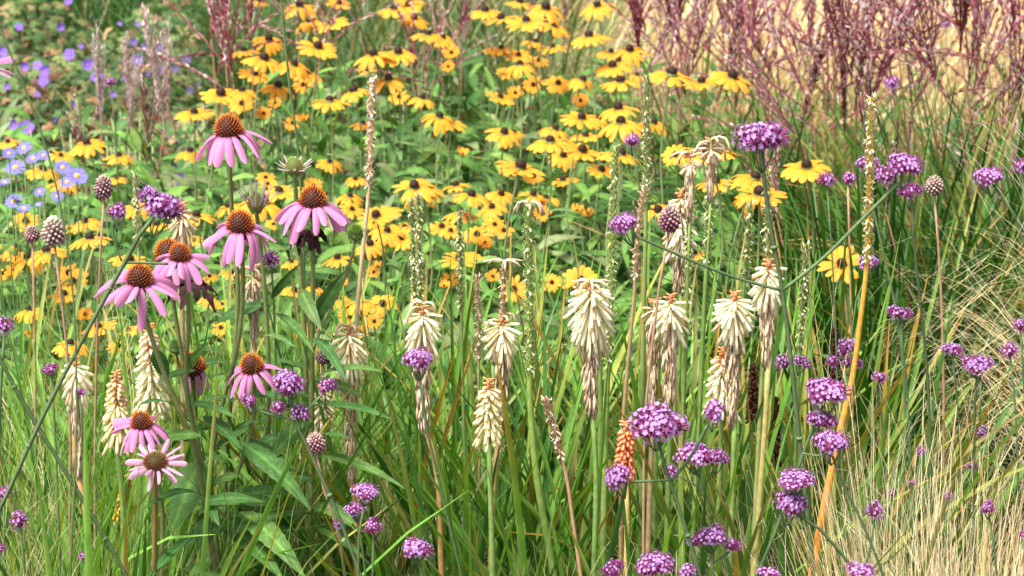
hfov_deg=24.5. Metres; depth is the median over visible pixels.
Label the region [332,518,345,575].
verbena
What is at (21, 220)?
yellow daisy
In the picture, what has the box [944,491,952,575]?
verbena
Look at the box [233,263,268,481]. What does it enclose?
poker flower
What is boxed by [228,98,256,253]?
yellow daisy
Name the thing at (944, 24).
verbena
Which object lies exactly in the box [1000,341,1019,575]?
verbena
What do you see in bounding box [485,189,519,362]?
yellow daisy
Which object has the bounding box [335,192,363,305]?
yellow daisy
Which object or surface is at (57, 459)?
verbena
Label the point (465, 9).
plume grass
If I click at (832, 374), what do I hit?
dock stalk
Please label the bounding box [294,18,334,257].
yellow daisy
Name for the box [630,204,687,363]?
yellow daisy
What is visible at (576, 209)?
yellow daisy
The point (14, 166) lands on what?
aster
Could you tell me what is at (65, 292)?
yellow daisy
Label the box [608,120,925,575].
verbena
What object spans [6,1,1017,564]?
ground
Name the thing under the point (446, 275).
yellow daisy
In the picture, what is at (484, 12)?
yellow daisy
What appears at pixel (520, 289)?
yellow daisy
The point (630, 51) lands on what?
yellow daisy
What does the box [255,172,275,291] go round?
yellow daisy
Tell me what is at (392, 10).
yellow daisy
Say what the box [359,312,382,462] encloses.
yellow daisy
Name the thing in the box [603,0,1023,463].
plume grass
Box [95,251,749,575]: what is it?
strap leaf clump
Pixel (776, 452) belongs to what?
dock stalk
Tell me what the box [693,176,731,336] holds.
yellow daisy
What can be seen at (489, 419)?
poker flower
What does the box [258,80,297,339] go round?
yellow daisy
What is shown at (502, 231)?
yellow daisy
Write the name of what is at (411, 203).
seed stalk
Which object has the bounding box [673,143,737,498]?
yellow daisy
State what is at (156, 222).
yellow daisy
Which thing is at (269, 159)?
yellow daisy
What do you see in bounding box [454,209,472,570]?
seed stalk
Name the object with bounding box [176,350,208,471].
coneflower
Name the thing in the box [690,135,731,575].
poker flower
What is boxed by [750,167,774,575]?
seed stalk
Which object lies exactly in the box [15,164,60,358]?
yellow daisy
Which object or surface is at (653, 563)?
verbena
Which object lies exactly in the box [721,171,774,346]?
yellow daisy
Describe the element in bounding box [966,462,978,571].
verbena
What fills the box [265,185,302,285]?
yellow daisy
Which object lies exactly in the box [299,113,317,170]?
yellow daisy
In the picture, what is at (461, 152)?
yellow daisy
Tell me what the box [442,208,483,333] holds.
yellow daisy
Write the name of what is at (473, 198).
yellow daisy
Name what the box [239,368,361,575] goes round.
verbena
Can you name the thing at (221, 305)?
yellow daisy
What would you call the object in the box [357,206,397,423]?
yellow daisy
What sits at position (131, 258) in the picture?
yellow daisy
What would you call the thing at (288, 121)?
yellow daisy
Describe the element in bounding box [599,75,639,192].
yellow daisy
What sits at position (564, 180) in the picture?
yellow daisy
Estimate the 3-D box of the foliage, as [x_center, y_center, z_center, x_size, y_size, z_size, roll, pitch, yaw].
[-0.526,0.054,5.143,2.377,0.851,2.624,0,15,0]
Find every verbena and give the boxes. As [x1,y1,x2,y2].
[0,29,77,575]
[0,184,184,511]
[0,317,15,439]
[0,355,127,575]
[0,485,13,570]
[0,543,11,575]
[9,510,28,575]
[41,362,61,575]
[74,387,85,496]
[77,551,84,568]
[104,77,117,319]
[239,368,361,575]
[262,249,279,559]
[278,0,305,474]
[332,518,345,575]
[343,502,366,575]
[350,482,379,575]
[364,516,381,575]
[401,346,462,575]
[402,535,434,575]
[600,558,624,575]
[604,397,724,575]
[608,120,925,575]
[624,133,649,305]
[634,548,674,575]
[665,440,729,575]
[677,562,697,575]
[685,522,741,575]
[755,377,851,575]
[756,566,780,575]
[772,466,850,564]
[774,352,811,458]
[803,430,884,575]
[817,172,838,573]
[825,337,863,575]
[843,156,905,545]
[845,561,876,575]
[846,256,878,546]
[864,499,884,565]
[871,371,887,566]
[883,75,900,257]
[887,304,914,575]
[889,489,894,572]
[896,180,931,573]
[909,479,917,567]
[914,445,925,561]
[939,342,963,575]
[942,22,951,192]
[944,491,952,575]
[959,353,994,575]
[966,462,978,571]
[971,165,1023,245]
[971,384,987,575]
[980,499,997,575]
[987,11,992,153]
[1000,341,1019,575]
[1012,318,1023,392]
[1013,158,1023,215]
[1018,530,1023,575]
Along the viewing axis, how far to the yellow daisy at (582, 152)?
4.59 m
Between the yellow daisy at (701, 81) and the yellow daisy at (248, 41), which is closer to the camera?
the yellow daisy at (701, 81)
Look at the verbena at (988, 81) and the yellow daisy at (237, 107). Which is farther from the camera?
the verbena at (988, 81)
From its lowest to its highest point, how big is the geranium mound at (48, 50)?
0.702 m
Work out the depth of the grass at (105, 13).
7.16 m
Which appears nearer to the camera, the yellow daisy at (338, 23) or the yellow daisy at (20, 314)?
the yellow daisy at (20, 314)
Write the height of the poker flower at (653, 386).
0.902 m
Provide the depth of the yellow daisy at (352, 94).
5.06 m
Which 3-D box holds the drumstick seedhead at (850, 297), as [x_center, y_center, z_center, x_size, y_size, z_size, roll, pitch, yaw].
[0.524,0.303,3.707,0.046,0.995,0.024,-7,17,-25]
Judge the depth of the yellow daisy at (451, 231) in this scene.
4.55 m
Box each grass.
[0,0,481,354]
[0,0,771,267]
[0,208,1023,575]
[0,262,296,575]
[1,483,214,575]
[36,3,174,338]
[121,0,1023,240]
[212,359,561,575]
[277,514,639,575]
[345,0,582,320]
[408,0,960,338]
[455,0,1003,413]
[513,526,696,575]
[523,0,1023,399]
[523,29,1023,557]
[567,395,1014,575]
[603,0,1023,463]
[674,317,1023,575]
[723,0,1023,377]
[790,446,1023,575]
[838,32,1023,532]
[857,0,1023,271]
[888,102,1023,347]
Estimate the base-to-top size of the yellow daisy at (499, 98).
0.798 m
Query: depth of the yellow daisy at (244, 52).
5.59 m
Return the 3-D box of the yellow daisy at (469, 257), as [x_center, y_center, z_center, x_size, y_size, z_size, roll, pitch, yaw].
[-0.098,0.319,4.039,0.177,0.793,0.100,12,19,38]
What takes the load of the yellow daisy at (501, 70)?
on the ground at (792, 185)
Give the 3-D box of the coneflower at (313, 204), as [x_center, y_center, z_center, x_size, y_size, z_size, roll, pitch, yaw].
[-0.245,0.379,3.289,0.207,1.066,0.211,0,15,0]
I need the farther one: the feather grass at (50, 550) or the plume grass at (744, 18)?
the plume grass at (744, 18)
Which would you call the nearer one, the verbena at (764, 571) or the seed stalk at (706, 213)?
the verbena at (764, 571)
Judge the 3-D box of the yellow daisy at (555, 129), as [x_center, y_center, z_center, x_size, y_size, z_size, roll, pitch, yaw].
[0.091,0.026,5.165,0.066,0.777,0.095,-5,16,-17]
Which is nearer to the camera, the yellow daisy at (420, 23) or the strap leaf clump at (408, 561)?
the strap leaf clump at (408, 561)
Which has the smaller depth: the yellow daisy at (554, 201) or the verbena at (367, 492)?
the verbena at (367, 492)
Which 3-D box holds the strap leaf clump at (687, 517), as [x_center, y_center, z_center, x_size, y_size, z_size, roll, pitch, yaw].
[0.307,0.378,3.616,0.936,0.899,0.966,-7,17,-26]
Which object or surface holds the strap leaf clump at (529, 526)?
on the ground at (792, 185)
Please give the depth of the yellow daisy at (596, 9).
5.53 m
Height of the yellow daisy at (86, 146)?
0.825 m
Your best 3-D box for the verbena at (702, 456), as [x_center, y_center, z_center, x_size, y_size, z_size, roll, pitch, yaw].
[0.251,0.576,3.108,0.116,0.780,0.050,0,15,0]
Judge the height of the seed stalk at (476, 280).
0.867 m
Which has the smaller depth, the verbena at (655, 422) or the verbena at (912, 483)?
the verbena at (655, 422)
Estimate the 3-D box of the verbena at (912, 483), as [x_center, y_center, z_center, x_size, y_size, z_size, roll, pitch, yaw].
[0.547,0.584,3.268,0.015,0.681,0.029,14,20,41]
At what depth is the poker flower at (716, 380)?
3.24 m
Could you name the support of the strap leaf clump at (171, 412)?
on the ground at (792, 185)
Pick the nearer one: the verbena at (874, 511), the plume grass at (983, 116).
the verbena at (874, 511)
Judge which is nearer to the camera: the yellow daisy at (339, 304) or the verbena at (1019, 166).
the verbena at (1019, 166)
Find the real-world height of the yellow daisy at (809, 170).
0.896 m
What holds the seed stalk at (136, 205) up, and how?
on the ground at (792, 185)
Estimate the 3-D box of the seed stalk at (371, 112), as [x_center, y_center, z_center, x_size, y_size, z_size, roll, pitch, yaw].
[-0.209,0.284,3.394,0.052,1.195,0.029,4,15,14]
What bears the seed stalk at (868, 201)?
on the ground at (792, 185)
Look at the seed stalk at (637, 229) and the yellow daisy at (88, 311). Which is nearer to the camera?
the seed stalk at (637, 229)
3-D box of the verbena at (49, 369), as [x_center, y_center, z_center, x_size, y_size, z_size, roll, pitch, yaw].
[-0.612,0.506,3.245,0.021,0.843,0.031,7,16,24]
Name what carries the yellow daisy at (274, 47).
on the ground at (792, 185)
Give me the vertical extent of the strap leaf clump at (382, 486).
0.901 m
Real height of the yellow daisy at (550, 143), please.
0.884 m
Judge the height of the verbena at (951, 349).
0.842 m
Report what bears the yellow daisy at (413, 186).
on the ground at (792, 185)
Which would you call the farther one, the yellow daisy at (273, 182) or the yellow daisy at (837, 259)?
the yellow daisy at (273, 182)
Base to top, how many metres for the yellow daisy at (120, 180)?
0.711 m
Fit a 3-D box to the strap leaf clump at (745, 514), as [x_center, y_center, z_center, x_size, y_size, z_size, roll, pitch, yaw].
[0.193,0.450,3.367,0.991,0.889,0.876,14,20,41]
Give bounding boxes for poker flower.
[61,355,94,522]
[101,369,136,575]
[110,475,135,528]
[132,323,171,561]
[168,200,198,523]
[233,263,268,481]
[314,384,335,575]
[330,323,368,575]
[404,298,444,575]
[471,376,504,575]
[481,258,523,570]
[563,278,615,575]
[613,420,636,575]
[641,297,661,575]
[650,293,690,575]
[662,187,697,572]
[669,149,707,569]
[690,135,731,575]
[701,346,742,575]
[711,290,756,575]
[747,258,786,575]
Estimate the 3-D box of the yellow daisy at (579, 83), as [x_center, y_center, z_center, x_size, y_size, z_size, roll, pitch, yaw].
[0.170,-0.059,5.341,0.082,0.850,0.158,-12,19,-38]
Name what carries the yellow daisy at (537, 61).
on the ground at (792, 185)
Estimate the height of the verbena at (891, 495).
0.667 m
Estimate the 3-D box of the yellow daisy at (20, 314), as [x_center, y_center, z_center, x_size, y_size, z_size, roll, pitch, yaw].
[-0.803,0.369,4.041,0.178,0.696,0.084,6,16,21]
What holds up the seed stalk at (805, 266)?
on the ground at (792, 185)
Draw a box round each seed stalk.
[131,170,145,391]
[351,75,377,567]
[406,196,422,575]
[413,190,429,575]
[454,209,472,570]
[473,272,483,538]
[512,199,557,575]
[540,395,582,575]
[596,299,602,575]
[599,144,621,575]
[618,180,650,575]
[638,72,653,575]
[651,303,660,574]
[675,162,697,575]
[688,172,716,575]
[739,196,756,346]
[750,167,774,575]
[792,240,811,563]
[808,92,877,575]
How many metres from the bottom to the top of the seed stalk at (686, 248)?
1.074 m
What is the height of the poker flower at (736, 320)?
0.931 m
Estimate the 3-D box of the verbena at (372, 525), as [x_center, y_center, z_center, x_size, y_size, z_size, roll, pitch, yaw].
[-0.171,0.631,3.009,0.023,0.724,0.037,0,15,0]
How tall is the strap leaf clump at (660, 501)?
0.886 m
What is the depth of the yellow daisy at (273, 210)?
4.07 m
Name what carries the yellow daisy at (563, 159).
on the ground at (792, 185)
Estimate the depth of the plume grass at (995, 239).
4.41 m
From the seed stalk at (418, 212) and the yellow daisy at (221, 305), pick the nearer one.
the seed stalk at (418, 212)
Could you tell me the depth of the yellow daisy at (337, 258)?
4.44 m
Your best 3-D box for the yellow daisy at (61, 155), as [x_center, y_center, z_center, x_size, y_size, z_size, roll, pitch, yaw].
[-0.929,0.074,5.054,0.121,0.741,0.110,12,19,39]
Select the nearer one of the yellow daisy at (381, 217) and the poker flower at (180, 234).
the poker flower at (180, 234)
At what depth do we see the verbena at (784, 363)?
3.23 m
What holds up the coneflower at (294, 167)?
on the ground at (792, 185)
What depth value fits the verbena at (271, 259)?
3.26 m
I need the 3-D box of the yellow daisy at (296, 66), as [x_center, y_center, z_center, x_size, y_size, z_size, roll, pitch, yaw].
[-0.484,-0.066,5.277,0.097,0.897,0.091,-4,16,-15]
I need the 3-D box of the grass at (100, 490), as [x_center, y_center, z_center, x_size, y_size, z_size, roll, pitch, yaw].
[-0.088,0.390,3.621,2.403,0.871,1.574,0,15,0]
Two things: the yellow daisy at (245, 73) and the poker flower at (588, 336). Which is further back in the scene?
the yellow daisy at (245, 73)
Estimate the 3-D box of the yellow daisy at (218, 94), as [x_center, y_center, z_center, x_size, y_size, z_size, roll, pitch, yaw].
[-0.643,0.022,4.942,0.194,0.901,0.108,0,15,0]
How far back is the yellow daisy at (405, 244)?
4.55 m
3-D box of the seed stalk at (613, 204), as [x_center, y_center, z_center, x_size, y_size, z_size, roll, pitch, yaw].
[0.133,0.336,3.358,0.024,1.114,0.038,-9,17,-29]
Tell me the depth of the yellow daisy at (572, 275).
4.02 m
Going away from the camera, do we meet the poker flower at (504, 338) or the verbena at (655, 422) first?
the verbena at (655, 422)
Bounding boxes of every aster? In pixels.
[0,141,88,391]
[0,186,64,445]
[50,167,100,363]
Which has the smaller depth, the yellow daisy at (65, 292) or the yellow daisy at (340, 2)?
the yellow daisy at (65, 292)
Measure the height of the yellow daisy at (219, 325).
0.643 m
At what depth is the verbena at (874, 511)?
2.97 m
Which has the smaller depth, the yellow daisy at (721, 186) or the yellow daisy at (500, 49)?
the yellow daisy at (721, 186)
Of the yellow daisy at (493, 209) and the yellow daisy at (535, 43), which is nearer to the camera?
the yellow daisy at (493, 209)
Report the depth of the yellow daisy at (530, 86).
5.38 m
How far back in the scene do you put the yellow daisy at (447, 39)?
5.63 m
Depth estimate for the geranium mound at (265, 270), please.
5.73 m
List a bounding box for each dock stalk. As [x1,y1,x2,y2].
[745,362,757,559]
[768,396,781,567]
[829,327,841,575]
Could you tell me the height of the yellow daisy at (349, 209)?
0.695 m
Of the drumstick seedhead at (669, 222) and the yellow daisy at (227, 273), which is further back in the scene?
the yellow daisy at (227, 273)
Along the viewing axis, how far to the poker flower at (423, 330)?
3.23 m
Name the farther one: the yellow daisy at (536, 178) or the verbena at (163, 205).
the yellow daisy at (536, 178)
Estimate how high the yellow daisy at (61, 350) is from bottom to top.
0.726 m
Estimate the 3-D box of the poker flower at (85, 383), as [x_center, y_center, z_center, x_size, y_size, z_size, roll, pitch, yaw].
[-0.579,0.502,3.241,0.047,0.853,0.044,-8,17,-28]
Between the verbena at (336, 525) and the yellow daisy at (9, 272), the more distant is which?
the yellow daisy at (9, 272)
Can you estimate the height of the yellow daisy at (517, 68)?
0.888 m
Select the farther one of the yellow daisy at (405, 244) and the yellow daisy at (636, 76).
the yellow daisy at (636, 76)
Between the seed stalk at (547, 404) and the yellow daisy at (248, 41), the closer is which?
the seed stalk at (547, 404)
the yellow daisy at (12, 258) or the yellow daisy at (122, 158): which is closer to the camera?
the yellow daisy at (12, 258)
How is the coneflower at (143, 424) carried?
on the ground at (792, 185)
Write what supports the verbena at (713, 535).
on the ground at (792, 185)
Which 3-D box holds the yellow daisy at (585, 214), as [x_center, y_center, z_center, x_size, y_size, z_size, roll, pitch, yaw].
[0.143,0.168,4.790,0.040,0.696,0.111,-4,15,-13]
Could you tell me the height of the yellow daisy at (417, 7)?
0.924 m
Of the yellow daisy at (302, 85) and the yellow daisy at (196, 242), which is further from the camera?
the yellow daisy at (302, 85)
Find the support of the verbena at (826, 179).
on the ground at (792, 185)
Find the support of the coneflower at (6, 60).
on the ground at (792, 185)
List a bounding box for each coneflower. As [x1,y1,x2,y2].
[0,56,14,575]
[93,264,263,575]
[111,410,169,575]
[125,439,186,575]
[152,242,248,575]
[154,237,218,547]
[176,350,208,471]
[196,112,302,575]
[196,208,313,575]
[211,352,310,575]
[217,180,302,511]
[258,155,368,575]
[264,184,404,575]
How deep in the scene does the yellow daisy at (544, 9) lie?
5.27 m
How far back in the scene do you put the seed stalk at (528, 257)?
3.23 m
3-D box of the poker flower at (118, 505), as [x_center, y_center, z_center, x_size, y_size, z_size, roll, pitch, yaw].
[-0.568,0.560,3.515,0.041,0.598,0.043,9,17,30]
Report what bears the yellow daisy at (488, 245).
on the ground at (792, 185)
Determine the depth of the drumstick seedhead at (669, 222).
3.16 m
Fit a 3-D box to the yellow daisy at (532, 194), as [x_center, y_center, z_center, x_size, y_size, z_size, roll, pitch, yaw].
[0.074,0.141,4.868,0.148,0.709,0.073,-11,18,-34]
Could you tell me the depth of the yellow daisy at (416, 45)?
5.92 m
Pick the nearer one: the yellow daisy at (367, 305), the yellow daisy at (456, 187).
the yellow daisy at (367, 305)
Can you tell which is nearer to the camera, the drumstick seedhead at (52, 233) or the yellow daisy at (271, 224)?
the drumstick seedhead at (52, 233)
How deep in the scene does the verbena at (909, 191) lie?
3.11 m
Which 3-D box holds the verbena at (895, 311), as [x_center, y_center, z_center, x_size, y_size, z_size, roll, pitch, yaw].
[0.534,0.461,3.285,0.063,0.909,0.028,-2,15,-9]
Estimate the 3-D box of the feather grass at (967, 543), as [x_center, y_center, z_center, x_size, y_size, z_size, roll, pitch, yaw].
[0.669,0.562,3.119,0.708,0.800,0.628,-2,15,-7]
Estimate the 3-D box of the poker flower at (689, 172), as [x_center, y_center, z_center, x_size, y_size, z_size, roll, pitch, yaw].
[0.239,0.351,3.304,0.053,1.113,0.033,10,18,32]
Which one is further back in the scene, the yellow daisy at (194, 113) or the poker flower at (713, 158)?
the yellow daisy at (194, 113)
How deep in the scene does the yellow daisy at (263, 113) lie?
5.26 m
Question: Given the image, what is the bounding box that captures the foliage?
[0,38,765,573]
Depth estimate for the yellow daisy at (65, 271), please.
4.34 m
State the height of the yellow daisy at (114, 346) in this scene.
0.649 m
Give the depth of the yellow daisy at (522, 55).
5.59 m
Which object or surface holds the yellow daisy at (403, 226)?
on the ground at (792, 185)
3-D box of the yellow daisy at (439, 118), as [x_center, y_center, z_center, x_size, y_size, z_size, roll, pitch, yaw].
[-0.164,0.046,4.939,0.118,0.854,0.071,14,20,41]
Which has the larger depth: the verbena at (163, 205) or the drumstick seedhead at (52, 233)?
the drumstick seedhead at (52, 233)
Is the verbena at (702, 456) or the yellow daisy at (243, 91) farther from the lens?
the yellow daisy at (243, 91)
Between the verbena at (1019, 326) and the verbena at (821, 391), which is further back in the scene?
the verbena at (1019, 326)
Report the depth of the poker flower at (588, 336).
3.17 m
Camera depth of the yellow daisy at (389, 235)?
4.37 m
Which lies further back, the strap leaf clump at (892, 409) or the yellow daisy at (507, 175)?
the yellow daisy at (507, 175)
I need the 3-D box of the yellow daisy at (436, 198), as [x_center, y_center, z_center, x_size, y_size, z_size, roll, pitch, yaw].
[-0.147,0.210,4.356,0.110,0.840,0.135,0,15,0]
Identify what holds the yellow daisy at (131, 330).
on the ground at (792, 185)
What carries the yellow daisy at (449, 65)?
on the ground at (792, 185)
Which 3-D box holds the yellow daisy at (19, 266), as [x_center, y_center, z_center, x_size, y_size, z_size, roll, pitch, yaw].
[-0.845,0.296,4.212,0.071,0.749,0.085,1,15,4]
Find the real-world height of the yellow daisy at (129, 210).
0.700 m
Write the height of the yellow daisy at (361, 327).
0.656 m
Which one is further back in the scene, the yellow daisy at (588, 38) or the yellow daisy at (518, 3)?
the yellow daisy at (518, 3)
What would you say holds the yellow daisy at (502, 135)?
on the ground at (792, 185)
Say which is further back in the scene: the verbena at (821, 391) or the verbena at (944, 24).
the verbena at (944, 24)
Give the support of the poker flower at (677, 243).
on the ground at (792, 185)
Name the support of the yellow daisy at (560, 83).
on the ground at (792, 185)
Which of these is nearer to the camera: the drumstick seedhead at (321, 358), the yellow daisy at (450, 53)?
the drumstick seedhead at (321, 358)
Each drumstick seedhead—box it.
[24,225,39,575]
[40,215,71,575]
[93,174,113,575]
[306,431,345,575]
[315,349,329,376]
[642,205,680,557]
[842,171,853,533]
[925,175,944,568]
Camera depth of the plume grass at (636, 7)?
5.48 m
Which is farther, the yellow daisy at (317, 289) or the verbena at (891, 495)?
the yellow daisy at (317, 289)
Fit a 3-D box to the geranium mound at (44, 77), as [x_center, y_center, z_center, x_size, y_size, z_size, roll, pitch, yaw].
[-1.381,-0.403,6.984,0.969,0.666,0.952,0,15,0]
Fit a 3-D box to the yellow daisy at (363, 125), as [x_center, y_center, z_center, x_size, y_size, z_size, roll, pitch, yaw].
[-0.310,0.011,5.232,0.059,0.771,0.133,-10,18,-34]
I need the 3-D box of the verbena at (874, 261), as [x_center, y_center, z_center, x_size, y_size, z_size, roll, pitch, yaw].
[0.513,0.394,3.523,0.036,0.915,0.030,-14,20,-42]
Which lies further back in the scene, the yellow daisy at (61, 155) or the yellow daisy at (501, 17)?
the yellow daisy at (501, 17)
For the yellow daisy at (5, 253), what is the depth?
4.49 m
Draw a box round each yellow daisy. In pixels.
[0,139,24,358]
[0,245,16,321]
[0,269,10,348]
[1,305,64,511]
[3,251,39,357]
[6,262,22,306]
[10,212,45,296]
[10,252,45,422]
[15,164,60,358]
[15,329,44,526]
[22,245,71,465]
[46,179,87,336]
[46,286,78,441]
[48,217,100,487]
[49,264,84,393]
[50,150,83,294]
[51,269,88,355]
[52,339,127,547]
[53,225,73,335]
[68,138,114,312]
[68,232,112,361]
[77,307,102,372]
[81,320,116,463]
[93,341,129,455]
[98,151,132,360]
[108,254,145,416]
[110,176,127,248]
[119,326,138,367]
[125,200,177,318]
[146,220,169,322]
[167,210,224,390]
[174,107,214,345]
[174,146,207,254]
[191,235,221,324]
[193,87,243,242]
[196,298,256,422]
[198,274,218,390]
[212,322,230,342]
[213,202,243,344]
[215,300,226,322]
[216,68,271,241]
[218,269,263,424]
[222,194,280,331]
[224,46,260,159]
[228,86,273,262]
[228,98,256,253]
[230,0,269,186]
[240,52,282,352]
[250,34,300,202]
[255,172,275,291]
[256,106,270,174]
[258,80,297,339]
[259,179,288,294]
[261,97,292,271]
[264,220,277,348]
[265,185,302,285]
[270,59,311,276]
[270,259,297,319]
[278,114,305,266]
[280,286,324,369]
[284,0,317,188]
[287,79,326,285]
[292,37,336,268]
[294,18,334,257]
[294,68,322,228]
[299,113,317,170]
[304,177,345,287]
[305,95,365,449]
[306,285,322,322]
[314,17,348,204]
[316,158,342,375]
[322,253,371,360]
[325,0,377,257]
[333,295,352,317]
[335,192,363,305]
[335,300,375,455]
[337,308,379,453]
[339,69,383,293]
[339,85,377,289]
[339,202,363,290]
[344,176,366,271]
[350,120,375,261]
[353,48,402,277]
[354,239,385,398]
[355,221,382,291]
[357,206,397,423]
[357,294,397,434]
[358,325,382,437]
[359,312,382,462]
[366,265,391,390]
[368,226,405,319]
[373,261,388,385]
[374,74,417,296]
[375,47,430,326]
[376,4,433,174]
[378,226,416,546]
[379,205,409,335]
[386,222,414,443]
[387,178,435,305]
[388,91,417,311]
[395,0,431,139]
[397,1,429,129]
[399,13,440,162]
[401,93,434,283]
[404,183,446,443]
[409,30,456,293]
[411,271,457,421]
[416,43,461,245]
[420,34,453,221]
[420,111,456,308]
[427,227,462,367]
[429,60,454,249]
[430,221,456,362]
[434,118,481,319]
[437,180,471,285]
[439,252,483,461]
[439,279,449,382]
[442,189,489,305]
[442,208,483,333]
[456,145,491,347]
[462,5,501,262]
[462,226,497,321]
[467,13,518,295]
[469,216,504,343]
[475,202,507,388]
[476,129,524,327]
[478,235,500,314]
[480,45,512,121]
[480,48,518,150]
[482,225,514,348]
[484,67,521,255]
[485,91,517,263]
[485,127,525,311]
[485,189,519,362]
[485,268,499,339]
[496,159,544,312]
[498,60,537,267]
[499,164,519,275]
[500,275,527,438]
[501,85,523,213]
[503,49,529,221]
[504,0,541,160]
[505,15,566,241]
[508,135,579,337]
[514,76,543,210]
[516,38,588,233]
[518,190,547,348]
[521,111,601,321]
[522,172,552,238]
[527,1,564,220]
[527,56,588,235]
[532,176,581,316]
[532,194,577,345]
[533,206,574,378]
[537,22,595,192]
[537,76,570,226]
[537,124,568,302]
[541,274,581,445]
[542,43,569,173]
[546,141,600,258]
[547,151,579,325]
[562,92,589,310]
[562,265,597,494]
[565,131,599,299]
[566,74,603,265]
[569,203,585,266]
[571,30,628,347]
[571,115,643,278]
[580,0,616,211]
[580,206,594,269]
[582,164,622,504]
[585,48,629,247]
[592,115,627,287]
[595,60,631,273]
[595,147,659,399]
[598,102,640,363]
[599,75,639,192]
[609,44,649,211]
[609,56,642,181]
[613,72,643,346]
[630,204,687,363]
[638,118,667,265]
[649,66,699,275]
[661,144,689,329]
[671,76,728,340]
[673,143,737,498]
[673,147,718,411]
[685,250,704,385]
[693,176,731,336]
[708,69,787,429]
[717,184,787,406]
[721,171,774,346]
[731,193,763,328]
[780,159,843,433]
[790,245,858,499]
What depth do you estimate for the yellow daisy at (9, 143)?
5.06 m
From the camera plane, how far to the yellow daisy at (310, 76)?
5.28 m
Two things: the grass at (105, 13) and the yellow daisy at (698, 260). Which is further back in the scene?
the grass at (105, 13)
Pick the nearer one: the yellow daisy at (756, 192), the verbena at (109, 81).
the yellow daisy at (756, 192)
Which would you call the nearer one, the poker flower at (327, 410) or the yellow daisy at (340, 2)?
the poker flower at (327, 410)
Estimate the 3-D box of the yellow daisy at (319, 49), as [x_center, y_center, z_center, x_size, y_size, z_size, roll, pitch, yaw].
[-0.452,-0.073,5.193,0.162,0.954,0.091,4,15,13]
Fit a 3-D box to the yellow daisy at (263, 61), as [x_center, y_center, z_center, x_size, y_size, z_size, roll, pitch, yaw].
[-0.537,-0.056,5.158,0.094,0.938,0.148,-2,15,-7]
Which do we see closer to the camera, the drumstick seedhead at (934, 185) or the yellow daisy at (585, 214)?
the drumstick seedhead at (934, 185)
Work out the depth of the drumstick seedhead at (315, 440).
3.16 m
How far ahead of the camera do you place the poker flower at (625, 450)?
3.11 m
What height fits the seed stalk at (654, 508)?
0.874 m
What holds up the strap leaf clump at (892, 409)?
on the ground at (792, 185)
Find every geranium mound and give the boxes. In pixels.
[0,0,118,152]
[0,44,183,206]
[1,151,171,317]
[64,0,291,152]
[86,98,397,264]
[128,229,407,379]
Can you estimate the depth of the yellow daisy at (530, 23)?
5.20 m
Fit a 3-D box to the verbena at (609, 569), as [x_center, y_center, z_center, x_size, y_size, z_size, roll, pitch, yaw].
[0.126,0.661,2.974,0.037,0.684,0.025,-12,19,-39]
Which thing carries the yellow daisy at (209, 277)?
on the ground at (792, 185)
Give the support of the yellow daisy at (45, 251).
on the ground at (792, 185)
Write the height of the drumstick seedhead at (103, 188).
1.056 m
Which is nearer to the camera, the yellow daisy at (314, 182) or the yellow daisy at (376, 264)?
the yellow daisy at (376, 264)
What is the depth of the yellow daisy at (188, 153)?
5.00 m
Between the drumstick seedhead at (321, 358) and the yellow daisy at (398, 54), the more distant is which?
the yellow daisy at (398, 54)
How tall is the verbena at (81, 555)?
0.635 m
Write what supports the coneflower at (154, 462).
on the ground at (792, 185)
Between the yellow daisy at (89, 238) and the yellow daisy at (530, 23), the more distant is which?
the yellow daisy at (530, 23)
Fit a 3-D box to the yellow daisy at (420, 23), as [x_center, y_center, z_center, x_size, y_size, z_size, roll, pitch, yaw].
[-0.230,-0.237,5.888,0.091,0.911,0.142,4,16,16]
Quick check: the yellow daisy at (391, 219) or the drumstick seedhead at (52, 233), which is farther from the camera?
the yellow daisy at (391, 219)
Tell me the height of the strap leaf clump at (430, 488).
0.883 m
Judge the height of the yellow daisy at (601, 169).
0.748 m
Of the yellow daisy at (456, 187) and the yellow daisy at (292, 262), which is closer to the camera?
the yellow daisy at (292, 262)
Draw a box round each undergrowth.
[457,6,1023,241]
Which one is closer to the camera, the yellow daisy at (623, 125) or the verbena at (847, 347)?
the verbena at (847, 347)
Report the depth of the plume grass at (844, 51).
5.03 m
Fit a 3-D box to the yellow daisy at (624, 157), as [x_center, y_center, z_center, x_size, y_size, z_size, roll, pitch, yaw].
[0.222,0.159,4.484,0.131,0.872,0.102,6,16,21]
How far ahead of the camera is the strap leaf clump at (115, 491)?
3.34 m
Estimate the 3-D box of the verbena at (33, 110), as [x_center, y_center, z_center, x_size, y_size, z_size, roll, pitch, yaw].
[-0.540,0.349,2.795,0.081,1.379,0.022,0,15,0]
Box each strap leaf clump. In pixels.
[0,211,283,573]
[0,217,516,575]
[0,294,325,575]
[0,314,561,575]
[2,220,566,575]
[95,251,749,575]
[141,221,744,575]
[164,224,865,575]
[187,304,991,575]
[323,207,938,575]
[329,272,1023,575]
[415,242,1023,575]
[474,200,1023,575]
[475,249,1023,575]
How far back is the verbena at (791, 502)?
2.91 m
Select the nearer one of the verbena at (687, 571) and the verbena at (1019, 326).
the verbena at (687, 571)

